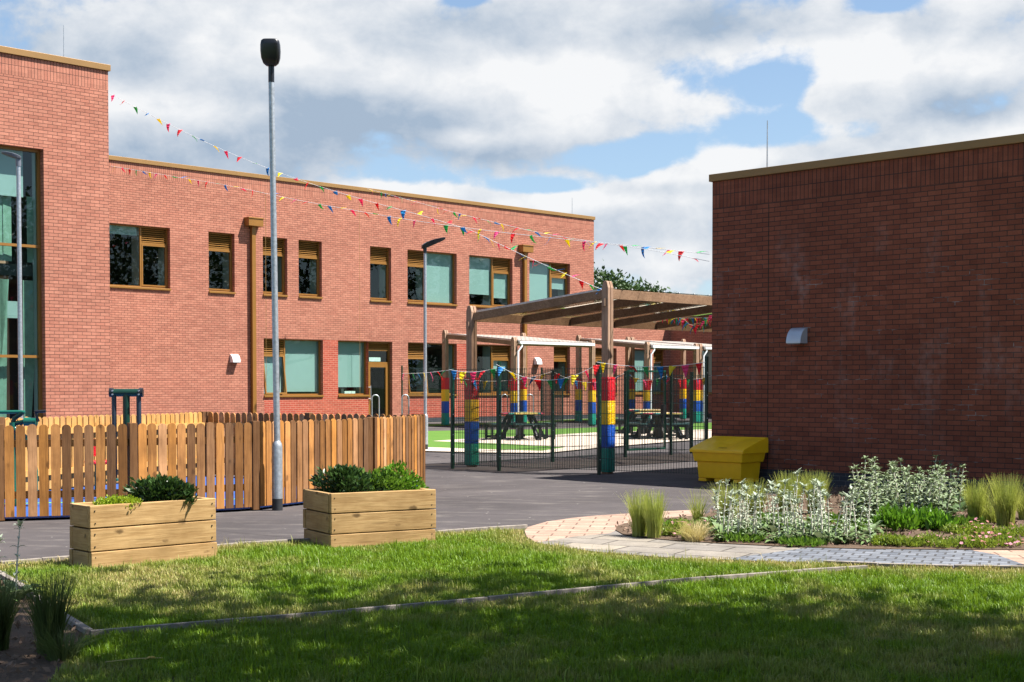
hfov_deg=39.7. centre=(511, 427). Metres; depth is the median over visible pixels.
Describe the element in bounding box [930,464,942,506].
lambs ear
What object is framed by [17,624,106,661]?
feather grass
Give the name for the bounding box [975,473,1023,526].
feather grass
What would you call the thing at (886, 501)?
lambs ear
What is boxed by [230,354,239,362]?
wall light
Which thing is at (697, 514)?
feather grass
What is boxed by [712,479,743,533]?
lambs ear
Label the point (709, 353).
window
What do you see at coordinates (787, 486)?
feather grass
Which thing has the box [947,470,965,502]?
lambs ear
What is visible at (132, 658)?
twig
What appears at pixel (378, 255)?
window
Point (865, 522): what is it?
perennial
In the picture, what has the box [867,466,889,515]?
lambs ear
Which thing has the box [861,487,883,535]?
lambs ear
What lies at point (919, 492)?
lambs ear
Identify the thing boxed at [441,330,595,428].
canopy
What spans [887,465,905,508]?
lambs ear
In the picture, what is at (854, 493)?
lambs ear
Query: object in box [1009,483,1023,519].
feather grass
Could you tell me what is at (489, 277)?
window
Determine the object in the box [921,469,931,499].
lambs ear
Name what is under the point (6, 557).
lambs ear
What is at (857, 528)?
perennial
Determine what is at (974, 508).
feather grass
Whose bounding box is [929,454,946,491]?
lambs ear
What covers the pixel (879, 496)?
lambs ear
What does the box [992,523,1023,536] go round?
perennial
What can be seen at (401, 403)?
cycle hoop
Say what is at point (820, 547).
ground
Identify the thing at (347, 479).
shrub
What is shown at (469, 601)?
lawn kerb
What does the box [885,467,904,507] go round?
lambs ear
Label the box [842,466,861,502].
lambs ear
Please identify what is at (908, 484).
lambs ear
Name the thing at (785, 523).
lambs ear
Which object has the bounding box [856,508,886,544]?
lambs ear
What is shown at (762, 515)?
perennial
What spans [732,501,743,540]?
lambs ear
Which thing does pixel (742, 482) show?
lambs ear
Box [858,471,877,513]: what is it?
lambs ear
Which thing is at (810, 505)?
lambs ear
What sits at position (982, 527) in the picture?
perennial
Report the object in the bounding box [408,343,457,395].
window
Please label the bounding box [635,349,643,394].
window
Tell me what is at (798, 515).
lambs ear
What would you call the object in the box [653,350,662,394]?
window
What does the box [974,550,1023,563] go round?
buff path
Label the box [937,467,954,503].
lambs ear
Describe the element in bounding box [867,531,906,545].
perennial
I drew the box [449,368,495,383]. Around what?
bunting
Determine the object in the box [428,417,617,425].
turf verge
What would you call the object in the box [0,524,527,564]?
tarmac kerb
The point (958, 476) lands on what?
lambs ear
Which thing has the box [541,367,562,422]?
fence
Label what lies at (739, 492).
lambs ear
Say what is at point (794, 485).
lambs ear
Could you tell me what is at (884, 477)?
lambs ear
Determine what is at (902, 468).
lambs ear
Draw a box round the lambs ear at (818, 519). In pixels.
[806,493,824,533]
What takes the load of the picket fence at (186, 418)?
on the tarmac
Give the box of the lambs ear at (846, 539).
[833,491,862,542]
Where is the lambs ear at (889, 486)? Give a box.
[881,472,904,502]
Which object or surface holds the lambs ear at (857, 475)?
on the bed soil at (619, 528)
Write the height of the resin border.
0.047 m
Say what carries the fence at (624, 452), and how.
on the tarmac
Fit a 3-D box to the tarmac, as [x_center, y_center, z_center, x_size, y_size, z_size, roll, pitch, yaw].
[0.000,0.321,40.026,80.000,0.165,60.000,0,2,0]
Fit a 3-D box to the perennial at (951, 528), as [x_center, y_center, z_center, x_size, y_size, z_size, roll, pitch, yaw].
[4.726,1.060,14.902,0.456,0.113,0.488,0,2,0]
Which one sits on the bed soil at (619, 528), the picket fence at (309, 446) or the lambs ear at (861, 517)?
the lambs ear at (861, 517)
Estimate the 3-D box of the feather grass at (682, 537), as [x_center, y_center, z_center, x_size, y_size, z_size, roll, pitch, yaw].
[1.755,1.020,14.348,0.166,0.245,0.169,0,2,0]
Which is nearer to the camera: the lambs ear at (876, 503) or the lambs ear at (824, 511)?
the lambs ear at (824, 511)
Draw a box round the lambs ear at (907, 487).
[900,471,916,508]
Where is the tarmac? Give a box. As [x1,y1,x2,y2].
[0,416,833,560]
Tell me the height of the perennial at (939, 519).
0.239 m
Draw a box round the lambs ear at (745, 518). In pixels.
[740,497,750,531]
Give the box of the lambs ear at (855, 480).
[841,478,867,513]
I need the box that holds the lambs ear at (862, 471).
[849,470,867,498]
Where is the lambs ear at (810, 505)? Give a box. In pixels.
[794,489,825,535]
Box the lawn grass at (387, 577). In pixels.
[0,526,1023,681]
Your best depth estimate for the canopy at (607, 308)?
27.37 m
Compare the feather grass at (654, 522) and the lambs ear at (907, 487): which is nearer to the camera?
the feather grass at (654, 522)
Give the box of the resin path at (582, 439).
[439,429,710,446]
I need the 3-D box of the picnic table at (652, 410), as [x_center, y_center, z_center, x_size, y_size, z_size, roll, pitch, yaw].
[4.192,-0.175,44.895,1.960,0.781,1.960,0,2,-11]
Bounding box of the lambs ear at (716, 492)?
[711,489,720,521]
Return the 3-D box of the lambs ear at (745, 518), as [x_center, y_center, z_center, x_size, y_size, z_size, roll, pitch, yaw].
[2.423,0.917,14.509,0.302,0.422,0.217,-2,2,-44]
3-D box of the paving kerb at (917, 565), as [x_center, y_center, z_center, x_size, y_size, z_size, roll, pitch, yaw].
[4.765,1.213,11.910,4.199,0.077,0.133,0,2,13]
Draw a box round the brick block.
[709,120,1023,495]
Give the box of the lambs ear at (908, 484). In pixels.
[900,478,918,508]
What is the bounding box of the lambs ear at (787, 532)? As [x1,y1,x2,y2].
[768,495,800,539]
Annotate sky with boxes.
[0,0,1023,294]
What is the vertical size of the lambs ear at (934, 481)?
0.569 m
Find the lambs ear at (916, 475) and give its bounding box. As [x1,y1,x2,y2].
[900,473,926,507]
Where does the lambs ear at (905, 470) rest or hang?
on the bed soil at (619, 528)
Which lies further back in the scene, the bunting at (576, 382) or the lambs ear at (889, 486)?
the bunting at (576, 382)
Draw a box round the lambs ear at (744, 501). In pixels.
[734,484,749,521]
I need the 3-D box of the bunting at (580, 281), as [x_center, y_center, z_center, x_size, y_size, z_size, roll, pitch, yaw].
[0.372,-3.342,28.121,0.344,1.763,6.163,-1,2,-25]
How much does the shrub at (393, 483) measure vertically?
0.320 m
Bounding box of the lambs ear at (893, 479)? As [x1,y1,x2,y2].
[883,461,904,501]
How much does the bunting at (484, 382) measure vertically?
0.433 m
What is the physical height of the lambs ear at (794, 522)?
0.473 m
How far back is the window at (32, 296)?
31.53 m
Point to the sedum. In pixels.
(119, 499)
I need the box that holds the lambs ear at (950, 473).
[944,463,955,494]
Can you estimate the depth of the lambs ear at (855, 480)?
16.86 m
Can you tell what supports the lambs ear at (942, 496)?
on the bed soil at (619, 528)
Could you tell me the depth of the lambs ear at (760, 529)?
14.78 m
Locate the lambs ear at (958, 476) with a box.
[948,464,964,495]
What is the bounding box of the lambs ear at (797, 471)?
[774,467,810,524]
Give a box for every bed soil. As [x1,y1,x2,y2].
[0,581,87,681]
[616,487,1023,549]
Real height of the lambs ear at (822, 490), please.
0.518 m
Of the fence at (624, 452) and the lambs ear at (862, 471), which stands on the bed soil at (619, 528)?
the lambs ear at (862, 471)
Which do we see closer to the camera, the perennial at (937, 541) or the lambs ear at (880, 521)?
the perennial at (937, 541)
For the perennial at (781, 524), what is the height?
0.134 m
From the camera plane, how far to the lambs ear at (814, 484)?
14.40 m
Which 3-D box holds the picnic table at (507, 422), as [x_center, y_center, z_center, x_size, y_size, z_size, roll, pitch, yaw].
[0.224,-0.027,39.948,1.960,0.781,1.960,-1,2,-17]
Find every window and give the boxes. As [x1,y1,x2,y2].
[0,145,42,417]
[109,223,170,290]
[208,232,235,293]
[263,237,287,296]
[264,338,323,396]
[298,240,322,298]
[338,341,368,396]
[370,247,391,302]
[407,250,457,305]
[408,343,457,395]
[469,255,509,307]
[477,345,509,395]
[529,261,566,300]
[554,347,570,394]
[595,348,616,393]
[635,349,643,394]
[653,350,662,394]
[703,351,711,394]
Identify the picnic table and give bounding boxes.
[483,412,556,440]
[616,409,675,433]
[630,412,693,438]
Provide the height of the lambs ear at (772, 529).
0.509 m
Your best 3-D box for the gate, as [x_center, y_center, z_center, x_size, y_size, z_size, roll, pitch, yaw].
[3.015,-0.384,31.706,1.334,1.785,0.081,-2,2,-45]
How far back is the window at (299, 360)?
50.72 m
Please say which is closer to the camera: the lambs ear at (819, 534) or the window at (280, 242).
the lambs ear at (819, 534)
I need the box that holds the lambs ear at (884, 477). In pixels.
[873,473,891,512]
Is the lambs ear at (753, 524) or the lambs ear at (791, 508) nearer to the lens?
the lambs ear at (753, 524)
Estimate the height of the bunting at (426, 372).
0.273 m
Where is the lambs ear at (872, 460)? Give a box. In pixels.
[866,459,883,499]
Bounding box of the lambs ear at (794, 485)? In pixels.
[783,483,806,525]
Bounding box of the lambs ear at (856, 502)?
[842,480,870,519]
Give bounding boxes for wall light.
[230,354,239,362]
[534,358,541,364]
[786,328,806,344]
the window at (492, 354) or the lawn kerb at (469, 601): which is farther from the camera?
the window at (492, 354)
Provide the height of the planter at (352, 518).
0.592 m
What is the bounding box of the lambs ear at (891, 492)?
[884,476,899,505]
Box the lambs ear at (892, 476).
[881,461,904,497]
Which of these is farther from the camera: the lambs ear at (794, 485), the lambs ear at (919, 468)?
the lambs ear at (919, 468)
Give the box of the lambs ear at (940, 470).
[922,469,946,506]
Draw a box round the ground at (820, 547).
[525,530,1023,568]
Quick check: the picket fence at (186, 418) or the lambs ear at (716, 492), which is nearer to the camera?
the lambs ear at (716, 492)
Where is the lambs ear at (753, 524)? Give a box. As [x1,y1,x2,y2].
[742,491,771,538]
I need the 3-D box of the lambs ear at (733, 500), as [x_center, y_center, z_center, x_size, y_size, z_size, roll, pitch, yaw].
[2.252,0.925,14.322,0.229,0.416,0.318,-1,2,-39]
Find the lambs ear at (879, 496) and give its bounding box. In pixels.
[870,475,884,506]
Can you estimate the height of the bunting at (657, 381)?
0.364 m
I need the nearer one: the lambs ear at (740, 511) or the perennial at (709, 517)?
the lambs ear at (740, 511)
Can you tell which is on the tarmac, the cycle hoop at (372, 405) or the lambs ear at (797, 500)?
the cycle hoop at (372, 405)
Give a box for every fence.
[0,411,205,490]
[0,417,372,520]
[203,411,417,475]
[373,414,424,484]
[401,366,441,421]
[450,356,708,474]
[457,370,626,463]
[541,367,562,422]
[669,371,711,454]
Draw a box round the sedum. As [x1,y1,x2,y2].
[93,494,142,509]
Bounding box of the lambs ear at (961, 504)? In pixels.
[951,464,967,510]
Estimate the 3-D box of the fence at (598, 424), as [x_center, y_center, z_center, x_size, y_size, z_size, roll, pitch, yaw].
[1.056,-0.184,25.342,5.427,2.110,0.153,1,2,35]
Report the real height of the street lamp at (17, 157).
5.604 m
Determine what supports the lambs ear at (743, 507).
on the bed soil at (619, 528)
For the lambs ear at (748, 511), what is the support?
on the bed soil at (619, 528)
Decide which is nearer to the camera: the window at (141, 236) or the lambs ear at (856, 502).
the lambs ear at (856, 502)
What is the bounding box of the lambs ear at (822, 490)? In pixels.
[817,489,838,532]
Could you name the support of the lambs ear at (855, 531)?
on the bed soil at (619, 528)
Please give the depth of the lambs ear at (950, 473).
19.20 m
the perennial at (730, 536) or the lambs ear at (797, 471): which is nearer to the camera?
the perennial at (730, 536)
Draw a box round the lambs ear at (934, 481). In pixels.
[921,472,942,509]
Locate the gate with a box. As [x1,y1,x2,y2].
[627,370,666,450]
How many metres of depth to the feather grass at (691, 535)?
14.13 m
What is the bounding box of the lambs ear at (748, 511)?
[735,494,759,528]
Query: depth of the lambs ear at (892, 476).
19.14 m
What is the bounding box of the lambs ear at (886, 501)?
[873,476,894,509]
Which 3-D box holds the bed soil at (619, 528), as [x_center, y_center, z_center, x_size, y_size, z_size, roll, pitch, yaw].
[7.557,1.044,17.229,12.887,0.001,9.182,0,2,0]
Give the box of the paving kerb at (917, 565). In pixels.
[823,560,1023,569]
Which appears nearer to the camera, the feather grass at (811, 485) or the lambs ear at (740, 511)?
the lambs ear at (740, 511)
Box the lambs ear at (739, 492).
[734,489,746,528]
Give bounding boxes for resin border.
[425,435,710,452]
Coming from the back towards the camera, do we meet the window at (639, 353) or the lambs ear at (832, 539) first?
the window at (639, 353)
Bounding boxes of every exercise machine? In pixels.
[0,410,45,505]
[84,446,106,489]
[106,388,143,481]
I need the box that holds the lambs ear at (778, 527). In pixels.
[765,498,785,542]
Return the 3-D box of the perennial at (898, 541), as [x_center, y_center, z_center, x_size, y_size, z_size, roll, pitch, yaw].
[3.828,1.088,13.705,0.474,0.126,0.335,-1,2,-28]
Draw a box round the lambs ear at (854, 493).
[835,492,863,528]
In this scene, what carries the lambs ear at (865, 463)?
on the bed soil at (619, 528)
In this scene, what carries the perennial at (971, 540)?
on the bed soil at (619, 528)
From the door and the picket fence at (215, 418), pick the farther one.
the door
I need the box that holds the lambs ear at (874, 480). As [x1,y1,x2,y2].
[865,465,884,506]
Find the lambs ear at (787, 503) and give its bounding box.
[780,502,798,530]
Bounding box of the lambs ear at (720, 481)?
[701,479,727,522]
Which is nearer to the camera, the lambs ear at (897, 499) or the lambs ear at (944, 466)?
the lambs ear at (897, 499)
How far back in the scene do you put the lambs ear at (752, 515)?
14.85 m
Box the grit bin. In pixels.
[689,436,767,482]
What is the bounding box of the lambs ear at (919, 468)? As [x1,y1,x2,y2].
[912,466,930,504]
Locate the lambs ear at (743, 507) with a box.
[735,493,749,530]
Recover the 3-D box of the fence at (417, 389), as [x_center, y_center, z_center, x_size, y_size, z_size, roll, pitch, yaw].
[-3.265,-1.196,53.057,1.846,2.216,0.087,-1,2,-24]
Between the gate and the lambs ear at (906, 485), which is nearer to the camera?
the lambs ear at (906, 485)
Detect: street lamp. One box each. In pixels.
[1,151,23,425]
[260,38,282,510]
[421,237,444,448]
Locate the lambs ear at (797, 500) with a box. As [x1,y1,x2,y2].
[786,498,819,536]
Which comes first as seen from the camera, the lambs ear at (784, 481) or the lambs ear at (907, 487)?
the lambs ear at (784, 481)
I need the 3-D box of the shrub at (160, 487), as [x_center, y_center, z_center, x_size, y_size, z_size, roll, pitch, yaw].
[-3.156,0.561,12.757,0.692,0.342,0.320,0,2,0]
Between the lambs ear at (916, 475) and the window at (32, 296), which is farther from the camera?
the window at (32, 296)
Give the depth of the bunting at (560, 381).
25.52 m
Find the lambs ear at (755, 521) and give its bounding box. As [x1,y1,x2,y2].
[744,497,773,538]
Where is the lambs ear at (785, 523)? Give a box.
[769,490,792,537]
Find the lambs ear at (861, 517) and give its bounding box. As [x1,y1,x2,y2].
[850,492,868,523]
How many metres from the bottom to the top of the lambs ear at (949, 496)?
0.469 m
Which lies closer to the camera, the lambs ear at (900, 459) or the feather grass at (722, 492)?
the feather grass at (722, 492)
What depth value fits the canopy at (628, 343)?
55.62 m
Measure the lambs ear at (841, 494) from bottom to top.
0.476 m
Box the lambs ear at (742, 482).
[721,478,749,524]
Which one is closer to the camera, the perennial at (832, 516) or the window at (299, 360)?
the perennial at (832, 516)
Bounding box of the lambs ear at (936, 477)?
[924,473,940,508]
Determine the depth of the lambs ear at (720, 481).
15.39 m
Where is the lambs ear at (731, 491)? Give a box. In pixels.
[724,489,735,527]
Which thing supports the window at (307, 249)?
in the school building
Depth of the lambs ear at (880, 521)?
15.05 m
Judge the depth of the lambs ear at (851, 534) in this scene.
14.17 m
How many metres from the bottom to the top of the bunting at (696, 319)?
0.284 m
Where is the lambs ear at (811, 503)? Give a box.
[797,488,818,530]
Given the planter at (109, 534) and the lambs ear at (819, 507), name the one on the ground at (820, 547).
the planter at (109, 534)
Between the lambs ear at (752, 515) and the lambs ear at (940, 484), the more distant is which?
the lambs ear at (940, 484)
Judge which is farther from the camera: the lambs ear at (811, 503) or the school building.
the school building
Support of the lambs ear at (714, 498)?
on the bed soil at (619, 528)
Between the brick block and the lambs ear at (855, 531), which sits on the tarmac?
the brick block
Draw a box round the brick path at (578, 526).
[525,510,703,541]
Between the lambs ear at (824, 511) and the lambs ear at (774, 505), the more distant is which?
the lambs ear at (774, 505)
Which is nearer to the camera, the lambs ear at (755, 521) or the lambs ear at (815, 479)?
the lambs ear at (755, 521)
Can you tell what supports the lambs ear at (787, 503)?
on the bed soil at (619, 528)
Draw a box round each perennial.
[661,518,688,535]
[662,517,691,526]
[687,517,719,533]
[698,514,738,520]
[711,522,750,532]
[713,528,767,542]
[748,510,788,519]
[770,521,807,530]
[774,534,829,546]
[806,511,850,523]
[824,522,867,532]
[841,517,885,526]
[866,502,923,530]
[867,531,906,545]
[881,534,931,546]
[901,502,937,529]
[908,531,957,547]
[924,508,959,530]
[939,522,978,534]
[943,531,998,548]
[951,514,985,524]
[962,517,1000,534]
[965,531,1023,547]
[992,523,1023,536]
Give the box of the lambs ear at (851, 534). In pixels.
[837,493,858,540]
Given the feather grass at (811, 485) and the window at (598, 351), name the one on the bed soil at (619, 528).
the feather grass at (811, 485)
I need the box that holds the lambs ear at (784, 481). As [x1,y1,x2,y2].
[771,478,792,528]
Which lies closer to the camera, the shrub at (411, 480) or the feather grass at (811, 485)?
the shrub at (411, 480)
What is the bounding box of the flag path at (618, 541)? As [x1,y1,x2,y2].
[542,530,800,559]
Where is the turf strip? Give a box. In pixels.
[428,423,710,450]
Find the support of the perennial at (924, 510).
on the bed soil at (619, 528)
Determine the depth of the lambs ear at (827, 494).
14.11 m
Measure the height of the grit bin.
0.720 m
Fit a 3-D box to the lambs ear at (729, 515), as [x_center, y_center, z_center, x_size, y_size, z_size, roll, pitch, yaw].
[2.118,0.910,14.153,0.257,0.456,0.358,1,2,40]
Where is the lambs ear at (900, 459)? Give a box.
[897,457,906,484]
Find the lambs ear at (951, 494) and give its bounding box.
[942,479,964,513]
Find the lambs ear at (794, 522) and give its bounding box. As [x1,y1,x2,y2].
[775,493,813,535]
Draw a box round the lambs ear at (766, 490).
[757,488,780,521]
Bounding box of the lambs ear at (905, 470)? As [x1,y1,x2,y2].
[899,467,917,508]
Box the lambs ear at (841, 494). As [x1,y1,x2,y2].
[837,492,853,534]
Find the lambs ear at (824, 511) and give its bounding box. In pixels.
[805,490,841,534]
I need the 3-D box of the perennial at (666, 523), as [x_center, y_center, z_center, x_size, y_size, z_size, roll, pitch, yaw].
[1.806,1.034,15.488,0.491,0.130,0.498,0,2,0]
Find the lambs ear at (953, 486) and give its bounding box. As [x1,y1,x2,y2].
[944,468,965,503]
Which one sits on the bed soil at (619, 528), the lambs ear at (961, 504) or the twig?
the lambs ear at (961, 504)
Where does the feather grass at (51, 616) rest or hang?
on the side bed soil at (23, 631)
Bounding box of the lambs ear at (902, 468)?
[896,467,915,497]
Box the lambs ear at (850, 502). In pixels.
[837,485,863,534]
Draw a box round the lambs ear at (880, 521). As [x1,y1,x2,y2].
[861,481,885,530]
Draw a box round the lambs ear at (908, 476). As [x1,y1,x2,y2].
[902,465,915,497]
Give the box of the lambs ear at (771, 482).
[759,480,776,524]
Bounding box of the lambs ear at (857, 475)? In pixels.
[846,464,868,506]
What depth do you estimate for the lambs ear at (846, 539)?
13.94 m
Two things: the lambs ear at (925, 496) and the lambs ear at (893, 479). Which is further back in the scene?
the lambs ear at (893, 479)
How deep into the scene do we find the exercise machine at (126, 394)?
19.26 m
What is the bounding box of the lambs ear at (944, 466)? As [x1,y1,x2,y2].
[933,464,954,504]
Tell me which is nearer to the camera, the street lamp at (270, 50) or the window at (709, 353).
the street lamp at (270, 50)
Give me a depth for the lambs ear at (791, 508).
15.10 m
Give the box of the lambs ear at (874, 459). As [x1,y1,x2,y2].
[863,456,878,494]
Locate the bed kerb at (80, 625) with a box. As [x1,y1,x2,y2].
[0,570,92,635]
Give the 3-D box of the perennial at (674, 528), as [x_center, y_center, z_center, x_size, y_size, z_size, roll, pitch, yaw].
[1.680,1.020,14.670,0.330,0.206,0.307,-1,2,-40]
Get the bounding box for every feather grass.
[0,570,38,650]
[8,568,87,653]
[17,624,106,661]
[618,488,653,537]
[637,489,669,538]
[665,519,725,542]
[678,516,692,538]
[681,489,714,520]
[699,480,750,516]
[737,478,775,514]
[772,470,809,515]
[800,469,833,513]
[955,478,994,519]
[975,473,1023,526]
[981,491,998,522]
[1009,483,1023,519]
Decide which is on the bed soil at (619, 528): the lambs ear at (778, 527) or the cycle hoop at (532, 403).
the lambs ear at (778, 527)
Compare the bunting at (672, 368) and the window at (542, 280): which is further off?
the window at (542, 280)
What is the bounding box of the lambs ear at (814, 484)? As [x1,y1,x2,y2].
[797,480,831,532]
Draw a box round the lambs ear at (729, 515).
[713,496,737,541]
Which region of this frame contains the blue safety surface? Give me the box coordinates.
[5,476,416,518]
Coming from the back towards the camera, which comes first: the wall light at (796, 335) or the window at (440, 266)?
the window at (440, 266)
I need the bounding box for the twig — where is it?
[106,657,162,661]
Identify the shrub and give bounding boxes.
[121,471,198,503]
[308,463,391,492]
[336,465,405,492]
[384,460,429,489]
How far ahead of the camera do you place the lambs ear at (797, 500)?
14.06 m
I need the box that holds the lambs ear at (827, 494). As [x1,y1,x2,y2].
[823,492,843,534]
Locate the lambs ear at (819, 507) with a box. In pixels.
[810,481,824,526]
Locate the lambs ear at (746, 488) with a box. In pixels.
[742,485,750,523]
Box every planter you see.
[69,496,216,568]
[303,488,435,547]
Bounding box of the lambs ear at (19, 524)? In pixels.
[0,518,43,599]
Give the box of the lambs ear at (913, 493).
[902,476,921,512]
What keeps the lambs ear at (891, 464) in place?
on the bed soil at (619, 528)
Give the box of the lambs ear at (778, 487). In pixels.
[765,483,780,521]
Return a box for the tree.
[594,260,674,292]
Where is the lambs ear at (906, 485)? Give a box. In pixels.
[893,472,916,511]
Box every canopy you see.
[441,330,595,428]
[465,281,711,473]
[576,335,699,422]
[630,337,711,422]
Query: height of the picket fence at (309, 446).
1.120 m
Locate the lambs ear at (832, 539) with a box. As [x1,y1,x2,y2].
[821,500,853,543]
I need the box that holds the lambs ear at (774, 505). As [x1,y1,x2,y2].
[765,487,788,521]
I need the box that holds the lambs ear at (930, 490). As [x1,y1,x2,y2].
[918,478,938,511]
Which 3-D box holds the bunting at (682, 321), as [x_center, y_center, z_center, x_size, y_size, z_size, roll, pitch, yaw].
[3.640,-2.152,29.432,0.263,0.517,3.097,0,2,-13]
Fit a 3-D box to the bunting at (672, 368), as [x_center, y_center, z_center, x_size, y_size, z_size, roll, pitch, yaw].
[2.396,-0.981,24.422,2.098,0.310,0.251,1,2,37]
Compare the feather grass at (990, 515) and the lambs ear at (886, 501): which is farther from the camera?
the lambs ear at (886, 501)
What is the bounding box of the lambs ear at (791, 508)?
[787,490,797,524]
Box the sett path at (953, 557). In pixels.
[728,548,1022,567]
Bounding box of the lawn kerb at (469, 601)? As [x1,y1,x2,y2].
[90,565,867,636]
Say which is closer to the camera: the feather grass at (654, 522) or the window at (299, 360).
the feather grass at (654, 522)
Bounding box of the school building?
[0,25,711,422]
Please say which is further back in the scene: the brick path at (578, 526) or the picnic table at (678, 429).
the picnic table at (678, 429)
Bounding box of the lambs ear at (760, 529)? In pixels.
[751,485,770,534]
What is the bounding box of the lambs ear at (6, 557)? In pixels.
[0,534,22,600]
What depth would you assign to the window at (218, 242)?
48.52 m
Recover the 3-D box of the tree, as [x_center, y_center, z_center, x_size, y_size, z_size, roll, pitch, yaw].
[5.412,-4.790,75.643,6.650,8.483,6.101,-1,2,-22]
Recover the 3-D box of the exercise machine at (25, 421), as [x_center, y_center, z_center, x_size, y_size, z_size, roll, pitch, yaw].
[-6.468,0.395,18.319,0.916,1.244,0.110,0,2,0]
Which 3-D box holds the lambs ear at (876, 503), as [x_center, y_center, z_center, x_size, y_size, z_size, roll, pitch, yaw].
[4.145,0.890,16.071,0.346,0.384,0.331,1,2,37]
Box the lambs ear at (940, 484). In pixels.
[930,470,948,514]
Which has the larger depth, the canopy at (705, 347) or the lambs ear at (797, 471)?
the canopy at (705, 347)
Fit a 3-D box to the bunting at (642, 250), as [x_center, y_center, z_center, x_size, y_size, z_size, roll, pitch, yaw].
[-0.871,-5.654,36.989,0.420,4.730,27.265,-1,2,-18]
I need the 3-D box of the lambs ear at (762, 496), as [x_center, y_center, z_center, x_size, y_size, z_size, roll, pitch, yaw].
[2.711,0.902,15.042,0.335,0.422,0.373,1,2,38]
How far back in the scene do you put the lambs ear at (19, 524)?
10.27 m
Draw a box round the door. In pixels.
[368,364,387,416]
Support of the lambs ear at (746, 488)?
on the bed soil at (619, 528)
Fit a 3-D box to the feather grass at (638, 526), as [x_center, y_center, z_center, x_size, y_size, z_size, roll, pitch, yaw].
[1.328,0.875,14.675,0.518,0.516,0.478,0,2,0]
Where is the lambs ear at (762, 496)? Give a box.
[758,493,779,525]
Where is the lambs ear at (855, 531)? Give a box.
[842,495,868,542]
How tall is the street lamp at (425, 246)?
5.131 m
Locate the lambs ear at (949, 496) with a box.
[937,482,960,517]
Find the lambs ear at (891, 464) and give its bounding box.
[880,463,897,501]
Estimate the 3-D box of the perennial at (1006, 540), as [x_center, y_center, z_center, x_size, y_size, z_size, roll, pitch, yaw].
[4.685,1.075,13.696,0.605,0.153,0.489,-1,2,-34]
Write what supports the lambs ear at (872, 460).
on the bed soil at (619, 528)
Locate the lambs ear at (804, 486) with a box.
[790,482,810,526]
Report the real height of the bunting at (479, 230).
4.813 m
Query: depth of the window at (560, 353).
60.59 m
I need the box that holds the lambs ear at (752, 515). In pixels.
[750,493,765,531]
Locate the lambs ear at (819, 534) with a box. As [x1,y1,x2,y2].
[802,480,833,540]
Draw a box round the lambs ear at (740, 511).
[733,492,748,528]
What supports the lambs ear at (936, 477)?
on the bed soil at (619, 528)
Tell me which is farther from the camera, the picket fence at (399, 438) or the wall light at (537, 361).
the wall light at (537, 361)
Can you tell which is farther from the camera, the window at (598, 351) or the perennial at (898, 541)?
the window at (598, 351)
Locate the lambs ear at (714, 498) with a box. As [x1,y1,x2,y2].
[708,496,735,533]
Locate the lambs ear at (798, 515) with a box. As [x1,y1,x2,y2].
[791,497,815,530]
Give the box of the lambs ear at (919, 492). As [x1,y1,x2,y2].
[906,474,934,512]
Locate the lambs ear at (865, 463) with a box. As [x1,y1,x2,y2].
[853,455,875,502]
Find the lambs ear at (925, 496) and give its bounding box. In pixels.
[914,482,931,510]
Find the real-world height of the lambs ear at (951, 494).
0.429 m
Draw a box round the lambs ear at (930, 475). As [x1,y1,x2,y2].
[923,465,934,492]
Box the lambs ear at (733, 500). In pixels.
[729,499,737,529]
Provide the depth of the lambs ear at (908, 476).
18.94 m
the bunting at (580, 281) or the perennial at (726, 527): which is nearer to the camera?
the perennial at (726, 527)
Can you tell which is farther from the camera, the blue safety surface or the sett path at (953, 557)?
the blue safety surface
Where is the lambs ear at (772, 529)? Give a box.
[762,486,782,533]
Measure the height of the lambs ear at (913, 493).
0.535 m
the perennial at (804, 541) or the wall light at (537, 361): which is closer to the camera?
the perennial at (804, 541)
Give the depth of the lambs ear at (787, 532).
14.00 m
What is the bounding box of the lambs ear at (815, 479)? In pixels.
[805,478,829,523]
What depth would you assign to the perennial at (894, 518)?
15.12 m
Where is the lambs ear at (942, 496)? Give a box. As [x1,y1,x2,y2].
[933,481,957,512]
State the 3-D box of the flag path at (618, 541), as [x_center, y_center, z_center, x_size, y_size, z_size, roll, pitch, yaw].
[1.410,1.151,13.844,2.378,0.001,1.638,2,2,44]
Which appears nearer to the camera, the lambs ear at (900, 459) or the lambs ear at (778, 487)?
the lambs ear at (778, 487)
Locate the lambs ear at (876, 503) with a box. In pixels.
[865,489,883,517]
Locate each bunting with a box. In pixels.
[109,93,469,235]
[112,166,705,260]
[369,189,705,259]
[402,370,447,381]
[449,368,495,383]
[459,372,549,389]
[467,230,601,293]
[496,364,599,390]
[554,372,623,390]
[598,362,704,378]
[630,375,666,387]
[662,315,711,333]
[676,318,711,324]
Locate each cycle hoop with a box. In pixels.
[371,394,379,416]
[401,394,408,414]
[527,394,533,421]
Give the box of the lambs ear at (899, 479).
[893,467,904,491]
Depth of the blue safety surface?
18.17 m
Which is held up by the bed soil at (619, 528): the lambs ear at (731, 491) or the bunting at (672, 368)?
the lambs ear at (731, 491)

